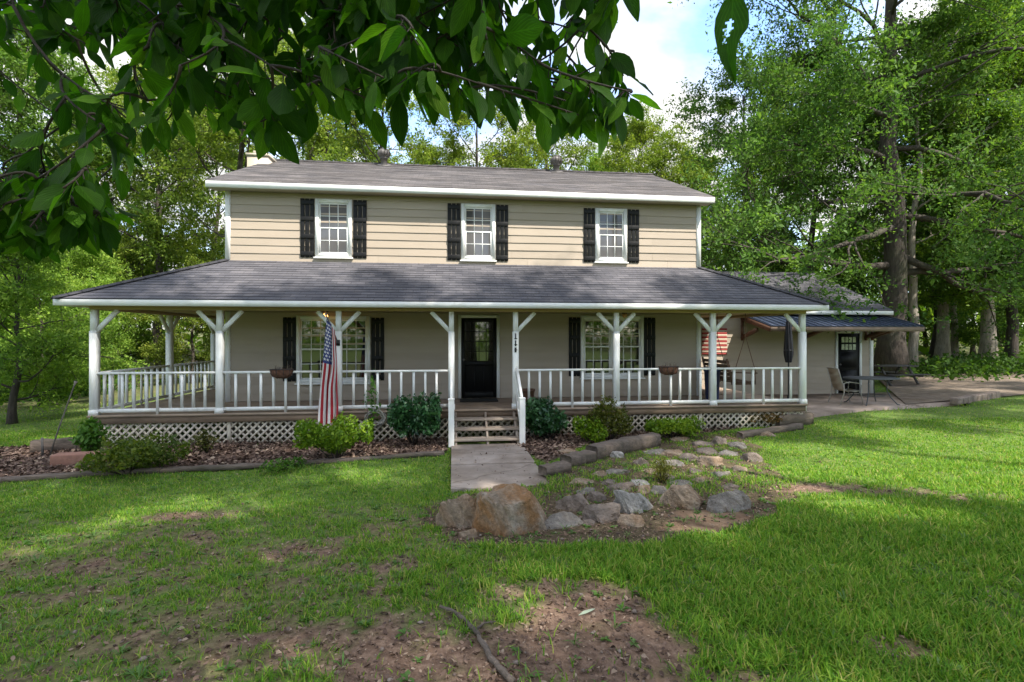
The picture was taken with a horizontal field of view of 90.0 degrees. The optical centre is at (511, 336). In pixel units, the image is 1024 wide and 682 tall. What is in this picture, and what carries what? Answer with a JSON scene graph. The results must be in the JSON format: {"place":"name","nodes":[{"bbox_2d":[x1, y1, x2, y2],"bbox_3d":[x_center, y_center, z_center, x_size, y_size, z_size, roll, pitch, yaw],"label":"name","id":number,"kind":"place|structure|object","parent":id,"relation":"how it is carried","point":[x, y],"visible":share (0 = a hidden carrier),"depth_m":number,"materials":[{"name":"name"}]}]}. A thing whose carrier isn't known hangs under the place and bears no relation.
{"place":"outdoors","nodes":[
{"label":"outdoors","id":0,"kind":"place"},
{"bbox_2d":[0,327,1023,681],"bbox_3d":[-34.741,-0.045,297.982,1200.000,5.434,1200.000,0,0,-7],"label":"ground","id":1,"kind":"structure","parent":0,"point":[370,651],"depth_m":4.08,"materials":[{"name":"plant"}]},
{"bbox_2d":[0,40,74,179],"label":"tree","id":2,"kind":"object","parent":1,"relation":"on","point":[32,108],"visible":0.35,"depth_m":24.89,"materials":[{"name":"green plant"}]},
{"bbox_2d":[30,437,79,452],"bbox_3d":[-8.542,2.031,9.587,0.682,0.264,0.254,0,0,-22],"label":"timber box edge","id":3,"kind":"object","parent":1,"relation":"on","point":[59,444],"visible":0.66,"depth_m":9.49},
{"bbox_2d":[0,258,122,405],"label":"tree","id":4,"kind":"object","parent":1,"relation":"on","point":[24,323],"visible":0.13,"depth_m":17.40,"materials":[{"name":"green plant"}]},
{"bbox_2d":[0,10,125,173],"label":"tree","id":5,"kind":"object","parent":1,"relation":"on","point":[17,67],"visible":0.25,"depth_m":26.47,"materials":[{"name":"green plant"}]},
{"bbox_2d":[49,381,77,455],"bbox_3d":[-8.144,1.482,9.298,0.400,1.342,0.055,0,0,-38],"label":"garden stake","id":6,"kind":"object","parent":1,"relation":"on","point":[75,382],"visible":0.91,"depth_m":9.29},
{"bbox_2d":[0,246,135,380],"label":"tree","id":7,"kind":"object","parent":1,"relation":"on","point":[82,258],"visible":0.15,"depth_m":21.24,"materials":[{"name":"green plant"}]},
{"bbox_2d":[0,179,149,424],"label":"tree","id":8,"kind":"object","parent":1,"relation":"on","point":[62,349],"visible":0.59,"depth_m":13.41,"materials":[{"name":"green plant"}]},
{"bbox_2d":[11,250,149,378],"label":"tree","id":9,"kind":"object","parent":1,"relation":"on","point":[120,348],"visible":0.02,"depth_m":26.15,"materials":[{"name":"green plant"}]},
{"bbox_2d":[1,467,163,482],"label":"landscape timber","id":10,"kind":"object","parent":1,"relation":"on","point":[48,476],"visible":0.77,"depth_m":7.70,"materials":[{"name":"wood"}]},
{"bbox_2d":[68,415,115,450],"bbox_3d":[-7.548,1.794,9.187,0.696,0.769,0.546,0,0,-7],"label":"shrub","id":11,"kind":"object","parent":1,"relation":"on","point":[89,431],"visible":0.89,"depth_m":9.12,"materials":[{"name":"green plant"}]},
{"bbox_2d":[0,72,187,322],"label":"tree","id":12,"kind":"object","parent":1,"relation":"on","point":[57,134],"visible":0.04,"depth_m":35.00,"materials":[{"name":"green plant"}]},
{"bbox_2d":[74,430,191,474],"bbox_3d":[-5.912,1.839,7.929,1.356,0.652,1.224,0,0,-7],"label":"weedy plant","id":13,"kind":"object","parent":1,"relation":"on","point":[135,453],"visible":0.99,"depth_m":7.78,"materials":[{"name":"green plant"}]},
{"bbox_2d":[100,250,175,369],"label":"tree","id":14,"kind":"object","parent":1,"relation":"on","point":[143,340],"visible":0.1,"depth_m":34.35,"materials":[{"name":"green plant"}]},
{"bbox_2d":[43,57,246,371],"bbox_3d":[-21.160,-7.530,31.206,13.591,20.102,10.824,0,0,18],"label":"tree","id":15,"kind":"object","parent":1,"relation":"on","point":[160,248],"visible":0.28,"depth_m":29.29,"materials":[{"name":"green plant"}]},
{"bbox_2d":[122,254,224,383],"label":"tree","id":16,"kind":"object","parent":1,"relation":"on","point":[195,322],"visible":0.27,"depth_m":24.44,"materials":[{"name":"green plant"}]},
{"bbox_2d":[115,118,276,359],"bbox_3d":[-22.959,-8.359,39.061,11.366,21.107,14.271,0,0,28],"label":"tree","id":17,"kind":"object","parent":1,"relation":"on","point":[234,166],"visible":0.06,"depth_m":36.33,"materials":[{"name":"green plant"}]},
{"bbox_2d":[189,429,220,452],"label":"dry weed","id":18,"kind":"object","parent":1,"relation":"on","point":[204,443],"visible":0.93,"depth_m":9.32,"materials":[{"name":"green plant"}]},
{"bbox_2d":[115,2,337,260],"bbox_3d":[-14.194,-7.689,26.057,10.597,20.481,10.239,0,0,-41],"label":"tree","id":19,"kind":"object","parent":1,"relation":"on","point":[203,139],"visible":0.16,"depth_m":25.82,"materials":[{"name":"green plant"}]},
{"bbox_2d":[160,460,297,472],"bbox_3d":[-4.533,2.103,8.294,2.023,0.091,0.169,0,0,-12],"label":"landscape timber","id":20,"kind":"object","parent":1,"relation":"on","point":[237,466],"visible":0.72,"depth_m":8.19,"materials":[{"name":"wood"}]},
{"bbox_2d":[258,455,306,473],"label":"weed","id":21,"kind":"object","parent":1,"relation":"on","point":[286,461],"visible":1,"depth_m":8.08,"materials":[{"name":"green plant"}]},
{"bbox_2d":[188,15,405,200],"bbox_3d":[-11.377,-8.572,29.066,10.922,21.847,11.304,0,0,26],"label":"tree","id":22,"kind":"object","parent":1,"relation":"on","point":[313,141],"visible":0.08,"depth_m":27.68,"materials":[{"name":"green plant"}]},
{"bbox_2d":[292,411,374,457],"bbox_3d":[-3.028,1.751,8.820,1.227,0.843,1.054,0,0,-7],"label":"shrub","id":23,"kind":"object","parent":1,"relation":"on","point":[328,440],"visible":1,"depth_m":8.71,"materials":[{"name":"green plant"}]},
{"bbox_2d":[278,118,407,163],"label":"tree","id":24,"kind":"object","parent":1,"relation":"on","point":[339,156],"visible":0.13,"depth_m":40.29,"materials":[{"name":"green plant"}]},
{"bbox_2d":[298,450,443,464],"bbox_3d":[-2.390,2.106,8.892,2.434,0.088,0.165,0,0,-19],"label":"landscape timber","id":25,"kind":"object","parent":1,"relation":"on","point":[387,457],"visible":0.89,"depth_m":8.87,"materials":[{"name":"wood"}]},
{"bbox_2d":[363,372,380,441],"bbox_3d":[-2.822,1.416,10.355,0.338,1.537,0.379,0,0,39],"label":"climbing weed","id":26,"kind":"object","parent":1,"relation":"on","point":[372,383],"visible":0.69,"depth_m":10.34,"materials":[{"name":"green plant"}]},
{"bbox_2d":[0,0,748,264],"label":"overhanging tree","id":27,"kind":"object","parent":1,"relation":"on","point":[52,209],"visible":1,"depth_m":1.42,"materials":[{"name":"green plant"}]},
{"bbox_2d":[0,422,767,476],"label":"bark mulch","id":28,"kind":"object","parent":1,"relation":"on","point":[228,450],"visible":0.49,"depth_m":9.44,"materials":[{"name":"wood"}]},
{"bbox_2d":[50,451,106,465],"bbox_3d":[-7.116,2.025,8.505,0.840,0.200,0.240,0,0,-12],"label":"brick block","id":29,"kind":"object","parent":28,"relation":"on","point":[66,458],"depth_m":8.37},
{"bbox_2d":[317,91,468,165],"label":"tree","id":30,"kind":"object","parent":1,"relation":"on","point":[364,152],"visible":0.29,"depth_m":33.23,"materials":[{"name":"green plant"}]},
{"bbox_2d":[387,391,442,443],"bbox_3d":[-1.912,1.641,10.164,1.080,1.094,0.935,0,0,-7],"label":"evergreen shrub","id":31,"kind":"object","parent":1,"relation":"on","point":[415,416],"visible":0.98,"depth_m":9.86,"materials":[{"name":"green plant"}]},
{"bbox_2d":[394,135,464,165],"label":"tree","id":32,"kind":"object","parent":1,"relation":"on","point":[431,158],"visible":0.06,"depth_m":42.83,"materials":[{"name":"green plant"}]},
{"bbox_2d":[436,493,475,528],"bbox_3d":[-0.570,1.922,5.492,0.526,0.523,0.430,0,0,-2],"label":"boulder","id":33,"kind":"object","parent":1,"relation":"on","point":[459,512],"visible":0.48,"depth_m":5.34,"materials":[{"name":"stone"}]},
{"bbox_2d":[459,528,477,537],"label":"garden rock","id":34,"kind":"object","parent":1,"relation":"on","point":[471,533],"visible":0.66,"depth_m":5.00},
{"bbox_2d":[439,605,515,681],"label":"fallen stick","id":35,"kind":"object","parent":1,"relation":"on","point":[501,669],"visible":0.99,"depth_m":2.95,"materials":[{"name":"wood"}]},
{"bbox_2d":[0,464,960,681],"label":"soil pebbles","id":36,"kind":"object","parent":1,"relation":"on","point":[494,670],"visible":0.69,"depth_m":3.31,"materials":[{"name":"soil"}]},
{"bbox_2d":[414,86,551,168],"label":"tree","id":37,"kind":"object","parent":1,"relation":"on","point":[510,148],"visible":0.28,"depth_m":32.34,"materials":[{"name":"green plant"}]},
{"bbox_2d":[50,148,924,446],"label":"house","id":38,"kind":"structure","parent":1,"relation":"on","point":[456,284],"depth_m":12.31,"materials":[{"name":"beige"}]},
{"bbox_2d":[269,364,293,378],"bbox_3d":[-4.661,0.703,10.360,0.476,0.297,0.240,0,0,-7],"label":"rail planter","id":39,"kind":"object","parent":38,"relation":"hanging from","point":[278,372],"visible":1,"depth_m":10.28,"materials":[{"name":"wicker"}]},
{"bbox_2d":[317,313,339,425],"bbox_3d":[-3.595,0.645,10.217,0.289,2.217,0.531,0,0,33],"label":"flag","id":40,"kind":"object","parent":38,"relation":"attached to","point":[328,406],"visible":0.99,"depth_m":10.12,"materials":[{"name":"fabric"}]},
{"bbox_2d":[294,316,370,384],"bbox_3d":[-4.269,0.319,12.251,1.771,1.640,0.092,0,0,-7],"label":"window","id":41,"kind":"structure","parent":38,"relation":"in","point":[308,357],"depth_m":12.24,"materials":[{"name":"white paint"}]},
{"bbox_2d":[313,198,352,258],"bbox_3d":[-4.270,-2.579,12.251,0.911,1.425,0.092,0,0,-7],"label":"window","id":42,"kind":"structure","parent":38,"relation":"in","point":[332,240],"depth_m":12.26,"materials":[{"name":"white paint"}]},
{"bbox_2d":[364,408,385,426],"bbox_3d":[-2.810,1.665,10.534,0.428,0.390,0.183,0,0,-7],"label":"garden hose","id":43,"kind":"object","parent":38,"relation":"hanging from","point":[381,420],"visible":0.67,"depth_m":10.51,"materials":[{"name":"rubber"}]},
{"bbox_2d":[460,203,496,261],"bbox_3d":[-0.830,-2.569,12.652,0.904,1.429,0.092,0,0,-7],"label":"window","id":44,"kind":"structure","parent":38,"relation":"in","point":[477,242],"depth_m":12.66,"materials":[{"name":"white paint"}]},
{"bbox_2d":[460,398,497,401],"bbox_3d":[-0.796,1.517,12.265,0.900,0.018,0.550,0,0,-7],"label":"doormat","id":45,"kind":"object","parent":38,"relation":"on","point":[480,400],"visible":1,"depth_m":12.11,"materials":[{"name":"black rubber"}]},
{"bbox_2d":[461,318,496,397],"bbox_3d":[-0.813,0.524,12.637,0.868,1.969,0.083,0,0,-7],"label":"door","id":46,"kind":"structure","parent":38,"relation":"in","point":[478,335],"depth_m":12.65,"materials":[{"name":"black paint"}]},
{"bbox_2d":[594,208,628,263],"bbox_3d":[2.528,-2.567,13.044,0.890,1.395,0.092,0,0,-7],"label":"window","id":47,"kind":"structure","parent":38,"relation":"in","point":[610,245],"depth_m":13.06,"materials":[{"name":"white paint"}]},
{"bbox_2d":[579,316,644,379],"bbox_3d":[2.561,0.273,13.047,1.709,1.614,0.092,0,0,-7],"label":"window","id":48,"kind":"structure","parent":38,"relation":"in","point":[593,355],"depth_m":13.05,"materials":[{"name":"white paint"}]},
{"bbox_2d":[658,362,678,374],"bbox_3d":[3.460,0.704,11.307,0.476,0.294,0.240,0,0,-7],"label":"rail planter","id":49,"kind":"object","parent":38,"relation":"hanging from","point":[668,370],"visible":1,"depth_m":11.23,"materials":[{"name":"wicker"}]},
{"bbox_2d":[703,366,720,399],"bbox_3d":[4.906,1.127,12.553,0.410,0.800,0.410,0,0,-7],"label":"blue bin","id":50,"kind":"object","parent":38,"relation":"on","point":[706,375],"visible":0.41,"depth_m":12.46,"materials":[{"name":"plastic"}]},
{"bbox_2d":[702,328,726,354],"bbox_3d":[6.455,0.150,16.316,0.841,0.841,0.032,0,0,-7],"label":"striped wall flag","id":51,"kind":"object","parent":38,"relation":"attached to","point":[722,334],"visible":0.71,"depth_m":16.32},
{"bbox_2d":[701,313,757,384],"bbox_3d":[5.415,0.275,12.863,0.765,1.750,1.360,0,0,-7],"label":"porch swing","id":52,"kind":"object","parent":38,"relation":"hanging from","point":[730,378],"visible":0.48,"depth_m":12.29,"materials":[{"name":"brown wood"}]},
{"bbox_2d":[838,333,858,392],"bbox_3d":[11.088,0.871,16.834,0.774,1.958,0.083,0,0,-7],"label":"door","id":53,"kind":"structure","parent":38,"relation":"in","point":[848,350],"depth_m":16.85,"materials":[{"name":"black paint"}]},
{"bbox_2d":[451,443,533,464],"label":"walkway","id":54,"kind":"structure","parent":1,"relation":"on","point":[493,455],"depth_m":9.01,"materials":[{"name":"concrete"}]},
{"bbox_2d":[451,463,548,492],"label":"walkway","id":55,"kind":"structure","parent":1,"relation":"on","point":[473,476],"depth_m":7.55,"materials":[{"name":"concrete"}]},
{"bbox_2d":[471,483,546,536],"bbox_3d":[-0.058,1.930,5.384,1.006,0.759,0.855,0,0,-7],"label":"boulder","id":56,"kind":"object","parent":1,"relation":"on","point":[503,510],"visible":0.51,"depth_m":5.13,"materials":[{"name":"stone"}]},
{"bbox_2d":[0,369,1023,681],"bbox_3d":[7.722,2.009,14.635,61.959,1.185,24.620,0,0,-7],"label":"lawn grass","id":57,"kind":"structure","parent":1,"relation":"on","point":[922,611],"depth_m":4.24,"materials":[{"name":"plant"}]},
{"bbox_2d":[0,441,1023,681],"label":"lawn weeds","id":58,"kind":"object","parent":1,"relation":"on","point":[166,633],"visible":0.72,"depth_m":4.15,"materials":[{"name":"plant"}]},
{"bbox_2d":[0,350,1023,403],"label":"undergrowth","id":59,"kind":"object","parent":1,"relation":"on","point":[967,365],"visible":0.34,"depth_m":21.52,"materials":[{"name":"green plant"}]},
{"bbox_2d":[487,106,597,170],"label":"tree","id":60,"kind":"object","parent":1,"relation":"on","point":[581,150],"visible":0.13,"depth_m":35.43,"materials":[{"name":"green plant"}]},
{"bbox_2d":[525,396,569,438],"bbox_3d":[0.700,1.701,10.626,1.063,0.954,1.029,0,0,-7],"label":"evergreen shrub","id":61,"kind":"object","parent":1,"relation":"on","point":[541,416],"visible":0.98,"depth_m":10.40,"materials":[{"name":"green plant"}]},
{"bbox_2d":[538,460,571,476],"bbox_3d":[0.633,1.951,7.581,0.410,0.171,0.292,0,0,-26],"label":"landscape timber","id":62,"kind":"object","parent":1,"relation":"on","point":[556,468],"visible":0.96,"depth_m":7.51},
{"bbox_2d":[544,511,582,528],"bbox_3d":[0.509,1.953,5.385,0.443,0.162,0.322,0,0,-22],"label":"garden rock","id":63,"kind":"object","parent":1,"relation":"on","point":[563,518],"visible":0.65,"depth_m":5.35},
{"bbox_2d":[111,215,1023,364],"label":"woods","id":64,"kind":"object","parent":1,"relation":"on","point":[922,349],"depth_m":39.40,"materials":[{"name":"green plant"}]},
{"bbox_2d":[555,493,589,511],"bbox_3d":[0.729,1.982,6.021,0.453,0.278,0.330,0,0,-12],"label":"garden rock","id":65,"kind":"object","parent":1,"relation":"on","point":[577,502],"visible":0.55,"depth_m":5.94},
{"bbox_2d":[560,450,596,466],"bbox_3d":[1.058,1.932,8.145,0.556,0.190,0.292,0,0,-38],"label":"landscape timber","id":66,"kind":"object","parent":1,"relation":"on","point":[575,458],"visible":0.9,"depth_m":8.05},
{"bbox_2d":[572,415,608,442],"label":"golden shrub","id":67,"kind":"object","parent":1,"relation":"on","point":[591,431],"visible":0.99,"depth_m":10.10,"materials":[{"name":"green plant"}]},
{"bbox_2d":[587,491,606,501],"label":"garden rock","id":68,"kind":"object","parent":1,"relation":"on","point":[592,496],"visible":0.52,"depth_m":6.23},
{"bbox_2d":[568,144,628,171],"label":"tree","id":69,"kind":"object","parent":1,"relation":"on","point":[591,166],"visible":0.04,"depth_m":45.61,"materials":[{"name":"green plant"}]},
{"bbox_2d":[582,502,620,523],"bbox_3d":[0.994,1.959,5.591,0.440,0.285,0.320,0,0,-25],"label":"garden rock","id":70,"kind":"object","parent":1,"relation":"on","point":[605,513],"visible":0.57,"depth_m":5.52,"materials":[{"name":"stone"}]},
{"bbox_2d":[585,395,633,440],"bbox_3d":[1.974,1.662,10.407,1.005,1.005,0.814,0,0,-7],"label":"reddish shrub","id":71,"kind":"object","parent":1,"relation":"on","point":[604,417],"visible":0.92,"depth_m":10.27,"materials":[{"name":"green plant"}]},
{"bbox_2d":[607,482,635,490],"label":"garden rock","id":72,"kind":"object","parent":1,"relation":"on","point":[628,486],"visible":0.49,"depth_m":6.62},
{"bbox_2d":[586,432,660,459],"bbox_3d":[2.044,1.947,9.188,0.274,0.306,2.080,0,0,45],"label":"timber log","id":73,"kind":"object","parent":1,"relation":"on","point":[624,445],"visible":0.91,"depth_m":9.07,"materials":[{"name":"wood"}]},
{"bbox_2d":[617,513,644,526],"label":"garden rock","id":74,"kind":"object","parent":1,"relation":"on","point":[628,520],"visible":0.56,"depth_m":5.34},
{"bbox_2d":[613,490,652,513],"bbox_3d":[1.371,1.953,5.934,0.547,0.429,0.399,0,0,-39],"label":"garden rock","id":75,"kind":"object","parent":1,"relation":"on","point":[629,503],"visible":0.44,"depth_m":5.78,"materials":[{"name":"stone"}]},
{"bbox_2d":[650,485,666,493],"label":"garden rock","id":76,"kind":"object","parent":1,"relation":"on","point":[660,489],"visible":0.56,"depth_m":6.48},
{"bbox_2d":[590,101,732,255],"bbox_3d":[10.306,-8.191,40.107,10.608,19.700,13.319,0,0,-20],"label":"tree","id":77,"kind":"object","parent":1,"relation":"on","point":[659,156],"visible":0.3,"depth_m":37.87,"materials":[{"name":"green plant"}]},
{"bbox_2d":[646,456,680,482],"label":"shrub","id":78,"kind":"object","parent":1,"relation":"on","point":[662,472],"visible":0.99,"depth_m":6.93,"materials":[{"name":"green plant"}]},
{"bbox_2d":[643,415,705,438],"bbox_3d":[3.355,1.878,10.565,1.248,0.537,0.952,0,0,-7],"label":"shrub","id":79,"kind":"object","parent":1,"relation":"on","point":[686,426],"visible":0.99,"depth_m":10.44,"materials":[{"name":"green plant"}]},
{"bbox_2d":[658,484,703,508],"bbox_3d":[2.017,1.954,6.084,0.671,0.390,0.427,0,0,1],"label":"garden rock","id":80,"kind":"object","parent":1,"relation":"on","point":[687,496],"visible":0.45,"depth_m":5.96,"materials":[{"name":"stone"}]},
{"bbox_2d":[657,142,751,270],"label":"tree","id":81,"kind":"object","parent":1,"relation":"on","point":[699,170],"visible":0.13,"depth_m":41.26,"materials":[{"name":"green plant"}]},
{"bbox_2d":[695,447,717,454],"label":"garden rock","id":82,"kind":"object","parent":1,"relation":"on","point":[706,450],"visible":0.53,"depth_m":9.02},
{"bbox_2d":[695,455,723,465],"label":"garden rock","id":83,"kind":"object","parent":1,"relation":"on","point":[709,460],"visible":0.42,"depth_m":7.98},
{"bbox_2d":[706,489,750,512],"bbox_3d":[2.484,1.960,5.919,0.580,0.363,0.396,0,0,-5],"label":"garden rock","id":84,"kind":"object","parent":1,"relation":"on","point":[729,501],"visible":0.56,"depth_m":5.83,"materials":[{"name":"stone"}]},
{"bbox_2d":[739,452,762,461],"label":"garden rock","id":85,"kind":"object","parent":1,"relation":"on","point":[752,456],"visible":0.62,"depth_m":8.34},
{"bbox_2d":[669,55,841,270],"bbox_3d":[12.363,-6.179,25.855,8.289,16.580,8.579,0,0,-31],"label":"tree","id":86,"kind":"object","parent":1,"relation":"on","point":[722,108],"visible":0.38,"depth_m":25.48,"materials":[{"name":"green plant"}]},
{"bbox_2d":[744,412,783,426],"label":"purple shrub","id":87,"kind":"object","parent":1,"relation":"on","point":[767,418],"visible":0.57,"depth_m":11.49,"materials":[{"name":"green plant"}]},
{"bbox_2d":[736,423,803,438],"bbox_3d":[5.509,1.995,10.900,1.883,0.189,0.192,0,0,-25],"label":"landscape timber","id":88,"kind":"object","parent":1,"relation":"on","point":[771,429],"visible":0.95,"depth_m":10.85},
{"bbox_2d":[703,124,852,272],"bbox_3d":[18.474,-6.897,36.027,9.201,17.087,11.552,0,0,3],"label":"tree","id":89,"kind":"object","parent":1,"relation":"on","point":[787,266],"visible":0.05,"depth_m":34.97,"materials":[{"name":"green plant"}]},
{"bbox_2d":[771,412,813,425],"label":"timber block","id":90,"kind":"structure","parent":1,"relation":"on","point":[807,418],"depth_m":11.64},
{"bbox_2d":[740,31,928,285],"bbox_3d":[15.962,-6.812,26.601,7.598,17.847,9.272,0,0,-24],"label":"tree","id":91,"kind":"object","parent":1,"relation":"on","point":[834,196],"visible":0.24,"depth_m":25.57,"materials":[{"name":"green plant"}]},
{"bbox_2d":[662,0,1023,376],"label":"oak tree","id":92,"kind":"object","parent":1,"relation":"on","point":[891,348],"visible":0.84,"depth_m":19.90,"materials":[{"name":"green plant"}]},
{"bbox_2d":[816,221,928,346],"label":"tree","id":93,"kind":"object","parent":1,"relation":"on","point":[857,285],"visible":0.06,"depth_m":31.96,"materials":[{"name":"green plant"}]},
{"bbox_2d":[873,364,930,385],"bbox_3d":[14.315,1.460,19.388,1.800,0.761,1.620,0,0,-12],"label":"picnic table","id":94,"kind":"object","parent":1,"relation":"on","point":[893,374],"visible":0.71,"depth_m":19.03,"materials":[{"name":"grey wood"}]},
{"bbox_2d":[855,242,980,347],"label":"tree","id":95,"kind":"object","parent":1,"relation":"on","point":[925,340],"visible":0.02,"depth_m":37.31,"materials":[{"name":"green plant"}]},
{"bbox_2d":[820,0,1023,369],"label":"tree","id":96,"kind":"object","parent":1,"relation":"on","point":[939,74],"visible":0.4,"depth_m":22.84,"materials":[{"name":"green plant"}]},
{"bbox_2d":[827,91,1023,357],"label":"tree","id":97,"kind":"object","parent":1,"relation":"on","point":[933,338],"visible":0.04,"depth_m":28.26,"materials":[{"name":"green plant"}]},
{"bbox_2d":[865,0,1020,359],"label":"tree","id":98,"kind":"object","parent":1,"relation":"on","point":[942,344],"visible":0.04,"depth_m":28.47,"materials":[{"name":"green plant"}]},
{"bbox_2d":[901,133,987,358],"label":"tree","id":99,"kind":"object","parent":1,"relation":"on","point":[953,344],"depth_m":30.93,"materials":[{"name":"brown plant"}]},
{"bbox_2d":[868,0,1023,364],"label":"tree","id":100,"kind":"object","parent":1,"relation":"on","point":[1018,80],"visible":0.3,"depth_m":24.17,"materials":[{"name":"green plant"}]},
{"bbox_2d":[897,0,1023,363],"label":"tree","id":101,"kind":"object","parent":1,"relation":"on","point":[986,341],"visible":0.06,"depth_m":26.78,"materials":[{"name":"green plant"}]},
{"bbox_2d":[919,255,1003,354],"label":"tree","id":102,"kind":"object","parent":1,"relation":"on","point":[971,349],"visible":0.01,"depth_m":36.17,"materials":[{"name":"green plant"}]},
{"bbox_2d":[926,208,1023,357],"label":"tree","id":103,"kind":"object","parent":1,"relation":"on","point":[969,333],"visible":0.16,"depth_m":29.61,"materials":[{"name":"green plant"}]},
{"bbox_2d":[950,391,999,404],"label":"stone kerb","id":104,"kind":"structure","parent":1,"relation":"on","point":[968,398],"depth_m":14.62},
{"bbox_2d":[0,0,1023,329],"label":"sky","id":105,"kind":"structure","parent":0,"point":[666,46],"materials":[{"name":"white"}]},
{"bbox_2d":[702,392,957,418],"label":"patio","id":106,"kind":"structure","parent":0,"point":[819,405],"depth_m":14.36,"materials":[{"name":"grey concrete"}]},
{"bbox_2d":[783,315,793,398],"bbox_3d":[7.949,0.630,14.720,0.480,2.520,0.480,0,0,-7],"label":"patio umbrella","id":107,"kind":"object","parent":106,"relation":"on","point":[788,351],"visible":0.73,"depth_m":14.67,"materials":[{"name":"fabric"}]},
{"bbox_2d":[827,367,863,404],"bbox_3d":[9.299,1.368,14.324,0.690,1.023,0.587,0,0,1],"label":"patio chair","id":108,"kind":"object","parent":106,"relation":"on","point":[836,381],"visible":1,"depth_m":14.30,"materials":[{"name":"beige fabric"}]},
{"bbox_2d":[843,376,900,405],"bbox_3d":[10.002,1.498,14.254,1.487,0.736,1.071,0,0,-7],"label":"patio table","id":109,"kind":"object","parent":106,"relation":"on","point":[873,378],"visible":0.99,"depth_m":14.10,"materials":[{"name":"grey metal"}]},
{"bbox_2d":[880,371,1023,403],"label":"driveway","id":110,"kind":"structure","parent":0,"point":[906,390],"depth_m":17.72,"materials":[{"name":"concrete"}]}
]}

